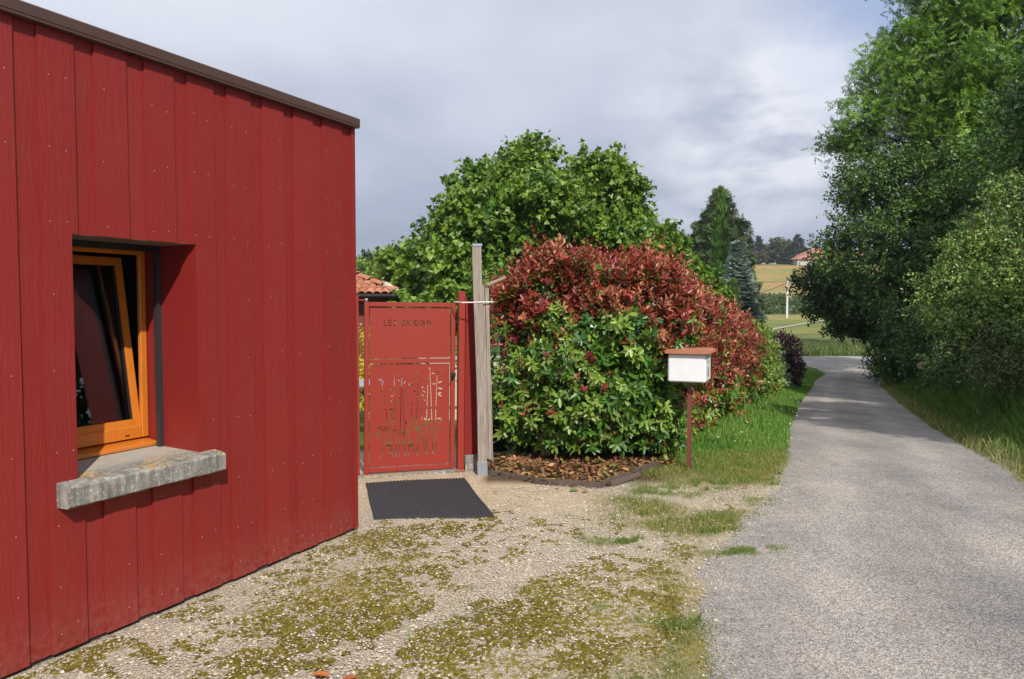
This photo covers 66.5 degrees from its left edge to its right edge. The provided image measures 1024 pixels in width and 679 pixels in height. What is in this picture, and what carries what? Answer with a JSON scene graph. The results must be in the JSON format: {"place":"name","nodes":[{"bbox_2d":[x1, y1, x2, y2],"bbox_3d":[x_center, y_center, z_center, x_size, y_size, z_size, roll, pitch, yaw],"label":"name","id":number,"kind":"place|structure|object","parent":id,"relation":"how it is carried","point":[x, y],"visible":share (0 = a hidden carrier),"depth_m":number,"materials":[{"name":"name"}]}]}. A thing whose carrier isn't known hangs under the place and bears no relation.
{"place":"outdoors","nodes":[
{"label":"outdoors","id":0,"kind":"place"},
{"bbox_2d":[359,379,410,437],"bbox_3d":[-2.079,0.938,10.569,1.350,0.735,0.800,-1,3,-12],"label":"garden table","id":1,"kind":"object","parent":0,"point":[361,382],"visible":0.06,"depth_m":10.35,"materials":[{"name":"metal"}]},
{"bbox_2d":[455,362,498,391],"bbox_3d":[-0.037,0.709,10.630,1.589,1.209,0.566,0,3,0],"label":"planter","id":2,"kind":"object","parent":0,"point":[491,380],"visible":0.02,"depth_m":10.56,"materials":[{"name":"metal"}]},
{"bbox_2d":[492,392,507,451],"bbox_3d":[-0.202,0.965,9.153,0.350,0.665,0.350,0,3,-10],"label":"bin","id":3,"kind":"object","parent":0,"point":[498,445],"visible":0.14,"depth_m":9.03,"materials":[{"name":"black plastic"}]},
{"bbox_2d":[4,264,1023,678],"bbox_3d":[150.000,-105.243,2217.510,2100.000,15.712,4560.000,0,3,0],"label":"ground","id":4,"kind":"structure","parent":0,"point":[772,276],"depth_m":4.65,"materials":[{"name":"beige gravel"}]},
{"bbox_2d":[0,0,359,678],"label":"red building","id":5,"kind":"structure","parent":4,"relation":"on","point":[178,369],"depth_m":4.34,"materials":[{"name":"wood"}]},
{"bbox_2d":[72,246,155,459],"bbox_3d":[-2.324,0.050,4.216,0.279,1.138,0.725,1,3,26],"label":"window frame","id":6,"kind":"structure","parent":5,"relation":"in","point":[95,440],"depth_m":4.47,"materials":[{"name":"orange wood"}]},
{"bbox_2d":[312,671,328,675],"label":"fallen leaf","id":7,"kind":"object","parent":4,"relation":"on","point":[323,673],"visible":1,"depth_m":3.45,"materials":[{"name":"orange plant"}]},
{"bbox_2d":[342,675,358,678],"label":"fallen leaf","id":8,"kind":"object","parent":4,"relation":"on","point":[350,676],"visible":1,"depth_m":3.41,"materials":[{"name":"orange plant"}]},
{"bbox_2d":[356,249,385,270],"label":"dark tree","id":9,"kind":"object","parent":4,"relation":"on","point":[369,254],"visible":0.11,"depth_m":69.34,"materials":[{"name":"green plant"}]},
{"bbox_2d":[356,254,387,280],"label":"garden tree","id":10,"kind":"object","parent":4,"relation":"on","point":[369,268],"visible":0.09,"depth_m":33.59,"materials":[{"name":"green plant"}]},
{"bbox_2d":[13,497,734,678],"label":"moss","id":11,"kind":"object","parent":4,"relation":"on","point":[449,633],"visible":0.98,"depth_m":4.07,"materials":[{"name":"green plant"}]},
{"bbox_2d":[359,323,401,419],"bbox_3d":[-2.577,0.607,12.484,1.785,1.747,1.379,0,3,0],"label":"golden shrub","id":12,"kind":"object","parent":4,"relation":"on","point":[361,367],"visible":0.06,"depth_m":12.32,"materials":[{"name":"yellow plant"}]},
{"bbox_2d":[356,271,407,393],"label":"tiled house","id":13,"kind":"structure","parent":4,"relation":"on","point":[371,290],"depth_m":20.42,"materials":[{"name":"tile"}]},
{"bbox_2d":[370,236,435,385],"bbox_3d":[-2.635,-0.606,20.668,2.602,4.366,1.849,2,3,41],"label":"young plane tree","id":14,"kind":"object","parent":4,"relation":"on","point":[400,268],"visible":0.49,"depth_m":20.39,"materials":[{"name":"green plant"}]},
{"bbox_2d":[359,347,456,416],"bbox_3d":[-1.383,0.830,13.575,2.749,1.948,1.720,0,3,0],"label":"garden shrub","id":15,"kind":"object","parent":4,"relation":"on","point":[362,392],"visible":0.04,"depth_m":13.29,"materials":[{"name":"green plant"}]},
{"bbox_2d":[358,465,464,478],"bbox_3d":[-0.964,1.335,7.669,1.233,0.105,0.273,-1,3,-18],"label":"threshold","id":16,"kind":"object","parent":4,"relation":"on","point":[398,473],"visible":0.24,"depth_m":7.58,"materials":[{"name":"concrete"}]},
{"bbox_2d":[356,295,361,475],"bbox_3d":[-1.477,0.447,7.424,0.100,1.735,0.090,-1,3,-18],"label":"gate post","id":17,"kind":"object","parent":16,"relation":"on","point":[357,305],"visible":0.4,"depth_m":7.41,"materials":[{"name":"red metal"}]},
{"bbox_2d":[359,298,455,474],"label":"garden gate","id":18,"kind":"structure","parent":17,"relation":"attached to","point":[434,342],"depth_m":7.58,"materials":[{"name":"red metal"}]},
{"bbox_2d":[455,291,464,472],"bbox_3d":[-0.505,0.415,7.690,0.120,1.775,0.110,0,3,-18],"label":"gate post","id":19,"kind":"object","parent":16,"relation":"on","point":[460,383],"visible":0.97,"depth_m":7.66,"materials":[{"name":"red metal"}]},
{"bbox_2d":[464,454,477,471],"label":"concrete block","id":20,"kind":"structure","parent":16,"relation":"on","point":[470,462],"depth_m":7.69,"materials":[{"name":"grey concrete"}]},
{"bbox_2d":[464,299,476,454],"bbox_3d":[-0.396,0.369,7.716,0.150,1.537,0.029,0,2,-21],"label":"side panel","id":21,"kind":"object","parent":20,"relation":"on","point":[470,422],"visible":0.66,"depth_m":7.70,"materials":[{"name":"red metal"}]},
{"bbox_2d":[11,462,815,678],"bbox_3d":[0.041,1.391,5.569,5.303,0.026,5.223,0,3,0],"label":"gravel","id":22,"kind":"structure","parent":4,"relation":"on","point":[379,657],"depth_m":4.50,"materials":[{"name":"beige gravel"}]},
{"bbox_2d":[366,478,493,519],"bbox_3d":[-0.738,1.348,6.588,0.917,0.046,1.343,-1,3,-13],"label":"doormat","id":23,"kind":"object","parent":4,"relation":"on","point":[457,498],"visible":0.99,"depth_m":6.50,"materials":[{"name":"black rubber"}]},
{"bbox_2d":[384,343,505,427],"bbox_3d":[-0.343,0.740,11.645,3.200,1.364,0.034,0,3,0],"label":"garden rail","id":24,"kind":"object","parent":4,"relation":"on","point":[500,344],"depth_m":11.61,"materials":[{"name":"metal"}]},
{"bbox_2d":[418,356,504,419],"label":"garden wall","id":25,"kind":"structure","parent":4,"relation":"on","point":[495,361],"depth_m":12.95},
{"bbox_2d":[472,244,504,475],"bbox_3d":[-0.202,0.235,7.532,0.316,2.305,0.114,-1,3,-6],"label":"timber post","id":26,"kind":"object","parent":4,"relation":"on","point":[483,384],"visible":0.95,"depth_m":7.49,"materials":[{"name":"wood"}]},
{"bbox_2d":[454,301,493,302],"bbox_3d":[-0.367,-0.359,7.502,0.395,0.018,0.144,0,3,0],"label":"strap","id":27,"kind":"object","parent":26,"relation":"attached to","point":[474,302],"visible":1,"depth_m":7.43,"materials":[{"name":"white plastic"}]},
{"bbox_2d":[387,129,605,354],"bbox_3d":[-0.297,-1.738,18.050,4.926,6.615,4.168,0,3,0],"label":"plane tree","id":28,"kind":"object","parent":4,"relation":"on","point":[500,208],"visible":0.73,"depth_m":17.45,"materials":[{"name":"green plant"}]},
{"bbox_2d":[489,470,555,486],"bbox_3d":[0.093,1.325,7.314,0.750,0.123,0.046,1,3,35],"label":"edging board","id":29,"kind":"object","parent":4,"relation":"on","point":[534,480],"visible":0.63,"depth_m":7.32,"materials":[{"name":"brown wood"}]},
{"bbox_2d":[548,479,600,488],"bbox_3d":[0.566,1.332,7.069,0.484,0.123,0.041,0,3,14],"label":"edging board","id":30,"kind":"object","parent":4,"relation":"on","point":[579,483],"visible":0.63,"depth_m":7.05,"materials":[{"name":"brown wood"}]},
{"bbox_2d":[485,450,677,486],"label":"leaf litter","id":31,"kind":"object","parent":4,"relation":"on","point":[588,465],"visible":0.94,"depth_m":7.84,"materials":[{"name":"brown plant"}]},
{"bbox_2d":[378,446,801,678],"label":"yard turf","id":32,"kind":"structure","parent":4,"relation":"on","point":[740,456],"depth_m":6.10,"materials":[{"name":"green plant"}]},
{"bbox_2d":[538,138,696,275],"bbox_3d":[2.552,-1.711,19.373,4.241,6.614,3.449,0,3,0],"label":"plane tree","id":33,"kind":"object","parent":4,"relation":"on","point":[627,217],"visible":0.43,"depth_m":19.25,"materials":[{"name":"green plant"}]},
{"bbox_2d":[600,472,634,487],"bbox_3d":[0.983,1.328,7.244,0.036,0.133,0.572,2,3,39],"label":"edging board","id":34,"kind":"object","parent":4,"relation":"on","point":[603,483],"visible":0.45,"depth_m":7.12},
{"bbox_2d":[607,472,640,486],"bbox_3d":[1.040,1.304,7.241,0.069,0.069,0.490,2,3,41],"label":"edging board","id":35,"kind":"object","parent":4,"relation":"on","point":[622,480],"visible":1,"depth_m":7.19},
{"bbox_2d":[483,226,769,459],"bbox_3d":[2.590,0.119,12.450,2.358,3.029,10.809,1,3,22],"label":"photinia hedge","id":36,"kind":"object","parent":4,"relation":"on","point":[584,360],"visible":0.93,"depth_m":7.99,"materials":[{"name":"green plant"}]},
{"bbox_2d":[631,462,658,474],"bbox_3d":[1.314,1.302,7.697,0.052,0.136,0.512,2,3,36],"label":"edging board","id":37,"kind":"object","parent":4,"relation":"on","point":[646,466],"visible":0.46,"depth_m":7.67,"materials":[{"name":"brown wood"}]},
{"bbox_2d":[665,347,715,468],"bbox_3d":[1.778,0.742,7.796,0.437,1.312,0.425,1,3,22],"label":"letterbox","id":38,"kind":"object","parent":4,"relation":"on","point":[688,365],"visible":0.93,"depth_m":7.64,"materials":[{"name":"white metal"}]},
{"bbox_2d":[706,354,710,380],"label":"side door","id":39,"kind":"structure","parent":38,"relation":"in","point":[708,358],"depth_m":7.70,"materials":[{"name":"white metal"}]},
{"bbox_2d":[684,245,734,305],"bbox_3d":[5.594,-0.784,23.988,2.421,4.757,1.757,0,3,0],"label":"leafy sapling","id":40,"kind":"object","parent":4,"relation":"on","point":[708,274],"visible":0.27,"depth_m":23.60,"materials":[{"name":"green plant"}]},
{"bbox_2d":[710,185,730,282],"bbox_3d":[10.072,-3.118,37.907,1.294,8.805,1.273,0,3,0],"label":"cypress","id":41,"kind":"object","parent":4,"relation":"on","point":[721,236],"visible":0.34,"depth_m":37.55,"materials":[{"name":"green plant"}]},
{"bbox_2d":[689,187,767,321],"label":"sequoia","id":42,"kind":"object","parent":4,"relation":"on","point":[702,229],"visible":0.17,"depth_m":60.92,"materials":[{"name":"green plant"}]},
{"bbox_2d":[727,277,741,316],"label":"cypress","id":43,"kind":"object","parent":4,"relation":"on","point":[733,286],"visible":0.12,"depth_m":29.80,"materials":[{"name":"green plant"}]},
{"bbox_2d":[719,240,767,325],"bbox_3d":[8.955,-1.223,31.003,2.708,5.473,2.469,0,3,0],"label":"blue spruce","id":44,"kind":"object","parent":4,"relation":"on","point":[738,268],"visible":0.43,"depth_m":30.62,"materials":[{"name":"green plant"}]},
{"bbox_2d":[747,238,756,251],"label":"fir tree","id":45,"kind":"object","parent":4,"relation":"on","point":[752,243],"visible":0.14,"depth_m":236.16,"materials":[{"name":"green plant"}]},
{"bbox_2d":[752,251,767,263],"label":"hilltop tree","id":46,"kind":"object","parent":4,"relation":"on","point":[761,258],"visible":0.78,"depth_m":229.61,"materials":[{"name":"green plant"}]},
{"bbox_2d":[755,235,764,250],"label":"fir tree","id":47,"kind":"object","parent":4,"relation":"on","point":[759,246],"visible":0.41,"depth_m":240.34,"materials":[{"name":"green plant"}]},
{"bbox_2d":[757,294,768,301],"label":"scrub bush","id":48,"kind":"object","parent":4,"relation":"on","point":[764,296],"visible":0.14,"depth_m":153.39,"materials":[{"name":"green plant"}]},
{"bbox_2d":[731,395,799,441],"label":"clover flowers","id":49,"kind":"object","parent":4,"relation":"on","point":[764,419],"visible":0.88,"depth_m":11.15,"materials":[{"name":"plant"}]},
{"bbox_2d":[747,315,786,398],"bbox_3d":[5.396,0.546,18.000,1.715,2.300,4.316,1,3,23],"label":"laurel shrub","id":50,"kind":"object","parent":4,"relation":"on","point":[772,384],"visible":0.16,"depth_m":17.28,"materials":[{"name":"green plant"}]},
{"bbox_2d":[760,248,775,263],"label":"hilltop tree","id":51,"kind":"object","parent":4,"relation":"on","point":[769,257],"visible":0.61,"depth_m":237.22,"materials":[{"name":"green plant"}]},
{"bbox_2d":[762,298,782,305],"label":"scrub bush","id":52,"kind":"object","parent":4,"relation":"on","point":[776,302],"visible":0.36,"depth_m":148.77,"materials":[{"name":"green plant"}]},
{"bbox_2d":[759,333,793,385],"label":"variegated shrub","id":53,"kind":"object","parent":4,"relation":"on","point":[785,377],"visible":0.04,"depth_m":20.33,"materials":[{"name":"green plant"}]},
{"bbox_2d":[767,237,787,263],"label":"hilltop tree","id":54,"kind":"object","parent":4,"relation":"on","point":[776,244],"visible":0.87,"depth_m":235.50,"materials":[{"name":"green plant"}]},
{"bbox_2d":[765,293,790,302],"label":"scrub bush","id":55,"kind":"object","parent":4,"relation":"on","point":[781,297],"visible":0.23,"depth_m":151.42,"materials":[{"name":"green plant"}]},
{"bbox_2d":[775,248,791,263],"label":"cedar tree","id":56,"kind":"object","parent":4,"relation":"on","point":[783,257],"visible":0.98,"depth_m":230.19,"materials":[{"name":"green plant"}]},
{"bbox_2d":[768,328,806,386],"bbox_3d":[7.840,0.670,23.145,1.699,2.051,3.784,1,3,22],"label":"purple shrub","id":57,"kind":"object","parent":4,"relation":"on","point":[792,356],"visible":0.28,"depth_m":22.45,"materials":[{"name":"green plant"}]},
{"bbox_2d":[786,280,788,317],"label":"utility pole","id":58,"kind":"object","parent":4,"relation":"on","point":[787,281],"visible":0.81,"depth_m":129.77,"materials":[{"name":"concrete"}]},
{"bbox_2d":[784,238,791,245],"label":"hilltop tree","id":59,"kind":"object","parent":4,"relation":"on","point":[788,241],"visible":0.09,"depth_m":239.13,"materials":[{"name":"green plant"}]},
{"bbox_2d":[779,297,799,306],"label":"scrub bush","id":60,"kind":"object","parent":4,"relation":"on","point":[790,302],"visible":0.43,"depth_m":149.25,"materials":[{"name":"green plant"}]},
{"bbox_2d":[785,245,796,257],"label":"cedar tree","id":61,"kind":"object","parent":4,"relation":"on","point":[790,249],"visible":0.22,"depth_m":234.23,"materials":[{"name":"green plant"}]},
{"bbox_2d":[791,233,808,253],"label":"cedar tree","id":62,"kind":"object","parent":4,"relation":"on","point":[797,244],"visible":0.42,"depth_m":238.01,"materials":[{"name":"green plant"}]},
{"bbox_2d":[792,294,807,299],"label":"scrub bush","id":63,"kind":"object","parent":4,"relation":"on","point":[797,296],"visible":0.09,"depth_m":152.91,"materials":[{"name":"green plant"}]},
{"bbox_2d":[795,299,809,305],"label":"scrub bush","id":64,"kind":"object","parent":4,"relation":"on","point":[800,304],"visible":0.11,"depth_m":148.87,"materials":[{"name":"green plant"}]},
{"bbox_2d":[790,248,877,265],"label":"house","id":65,"kind":"structure","parent":4,"relation":"on","point":[796,259],"depth_m":227.36,"materials":[{"name":"ceramic"}]},
{"bbox_2d":[783,255,901,374],"bbox_3d":[12.238,-0.877,28.122,4.646,4.666,3.197,1,3,22],"label":"maple tree","id":66,"kind":"object","parent":4,"relation":"on","point":[826,306],"visible":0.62,"depth_m":27.51,"materials":[{"name":"green plant"}]},
{"bbox_2d":[758,292,926,314],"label":"rough growth","id":67,"kind":"object","parent":4,"relation":"on","point":[773,309],"visible":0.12,"depth_m":139.81,"materials":[{"name":"green plant"}]},
{"bbox_2d":[693,360,1023,678],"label":"lane","id":68,"kind":"structure","parent":4,"relation":"on","point":[902,530],"depth_m":4.97,"materials":[{"name":"grey asphalt"}]},
{"bbox_2d":[858,324,928,385],"bbox_3d":[11.839,0.476,23.702,2.252,2.037,2.843,2,3,39],"label":"bank bush","id":69,"kind":"object","parent":4,"relation":"on","point":[887,363],"visible":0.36,"depth_m":23.47,"materials":[{"name":"green plant"}]},
{"bbox_2d":[801,130,1020,358],"bbox_3d":[13.053,-2.556,22.823,7.438,7.373,7.388,0,3,0],"label":"hazel tree","id":70,"kind":"object","parent":4,"relation":"on","point":[923,215],"visible":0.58,"depth_m":23.12,"materials":[{"name":"green plant"}]},
{"bbox_2d":[801,0,1023,188],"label":"ash tree","id":71,"kind":"object","parent":4,"relation":"on","point":[940,88],"visible":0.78,"depth_m":25.36,"materials":[{"name":"green plant"}]},
{"bbox_2d":[916,361,934,368],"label":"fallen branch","id":72,"kind":"object","parent":4,"relation":"on","point":[918,365],"visible":0.38,"depth_m":17.24,"materials":[{"name":"brown wood"}]},
{"bbox_2d":[887,303,971,386],"bbox_3d":[10.491,0.101,19.120,2.251,2.320,2.912,2,3,39],"label":"bank bush","id":73,"kind":"object","parent":4,"relation":"on","point":[911,350],"visible":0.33,"depth_m":18.86,"materials":[{"name":"green plant"}]},
{"bbox_2d":[909,163,968,190],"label":"roadside tree","id":74,"kind":"object","parent":4,"relation":"on","point":[938,182],"visible":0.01,"depth_m":48.93,"materials":[{"name":"green plant"}]},
{"bbox_2d":[879,381,1023,481],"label":"grass verge","id":75,"kind":"structure","parent":4,"relation":"on","point":[927,414],"depth_m":9.95,"materials":[{"name":"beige plant"}]},
{"bbox_2d":[881,339,1023,480],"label":"bank grass","id":76,"kind":"structure","parent":4,"relation":"on","point":[971,397],"depth_m":12.06,"materials":[{"name":"green plant"}]},
{"bbox_2d":[915,331,996,394],"bbox_3d":[9.288,0.375,15.623,2.140,1.617,2.566,2,3,31],"label":"bank bush","id":77,"kind":"object","parent":4,"relation":"on","point":[955,367],"visible":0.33,"depth_m":15.48,"materials":[{"name":"green plant"}]},
{"bbox_2d":[900,165,1023,391],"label":"blackthorn bush","id":78,"kind":"object","parent":4,"relation":"on","point":[999,289],"visible":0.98,"depth_m":12.38,"materials":[{"name":"green plant"}]},
{"bbox_2d":[938,320,1019,348],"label":"dead twigs","id":79,"kind":"object","parent":4,"relation":"on","point":[982,341],"visible":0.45,"depth_m":11.89,"materials":[{"name":"brown wood"}]},
{"bbox_2d":[941,77,1023,314],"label":"hawthorn tree","id":80,"kind":"object","parent":4,"relation":"on","point":[998,164],"visible":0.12,"depth_m":17.65,"materials":[{"name":"green plant"}]},
{"bbox_2d":[948,119,1023,283],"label":"hawthorn tree","id":81,"kind":"object","parent":4,"relation":"on","point":[977,163],"visible":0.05,"depth_m":20.72,"materials":[{"name":"green plant"}]},
{"bbox_2d":[954,27,1023,311],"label":"hawthorn tree","id":82,"kind":"object","parent":4,"relation":"on","point":[1017,115],"visible":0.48,"depth_m":14.75,"materials":[{"name":"green plant"}]},
{"bbox_2d":[956,318,1023,402],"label":"bank bush","id":83,"kind":"object","parent":4,"relation":"on","point":[988,361],"visible":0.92,"depth_m":11.45,"materials":[{"name":"green plant"}]},
{"bbox_2d":[22,0,1023,263],"label":"sky","id":84,"kind":"structure","parent":0,"point":[703,95],"materials":[{"name":"grey"}]},
{"bbox_2d":[668,369,824,470],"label":"verge grass","id":85,"kind":"structure","parent":0,"point":[771,427],"depth_m":10.63,"materials":[{"name":"green plant"}]},
{"bbox_2d":[769,320,824,329],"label":"dirt track","id":86,"kind":"structure","parent":0,"point":[794,325],"depth_m":93.75,"materials":[{"name":"beige soil"}]},
{"bbox_2d":[782,339,884,355],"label":"verge grass","id":87,"kind":"structure","parent":0,"point":[845,348],"depth_m":46.41,"materials":[{"name":"green plant"}]},
{"bbox_2d":[797,356,885,359],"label":"crossing road","id":88,"kind":"structure","parent":0,"point":[832,358],"depth_m":40.42,"materials":[{"name":"grey asphalt"}]}
]}

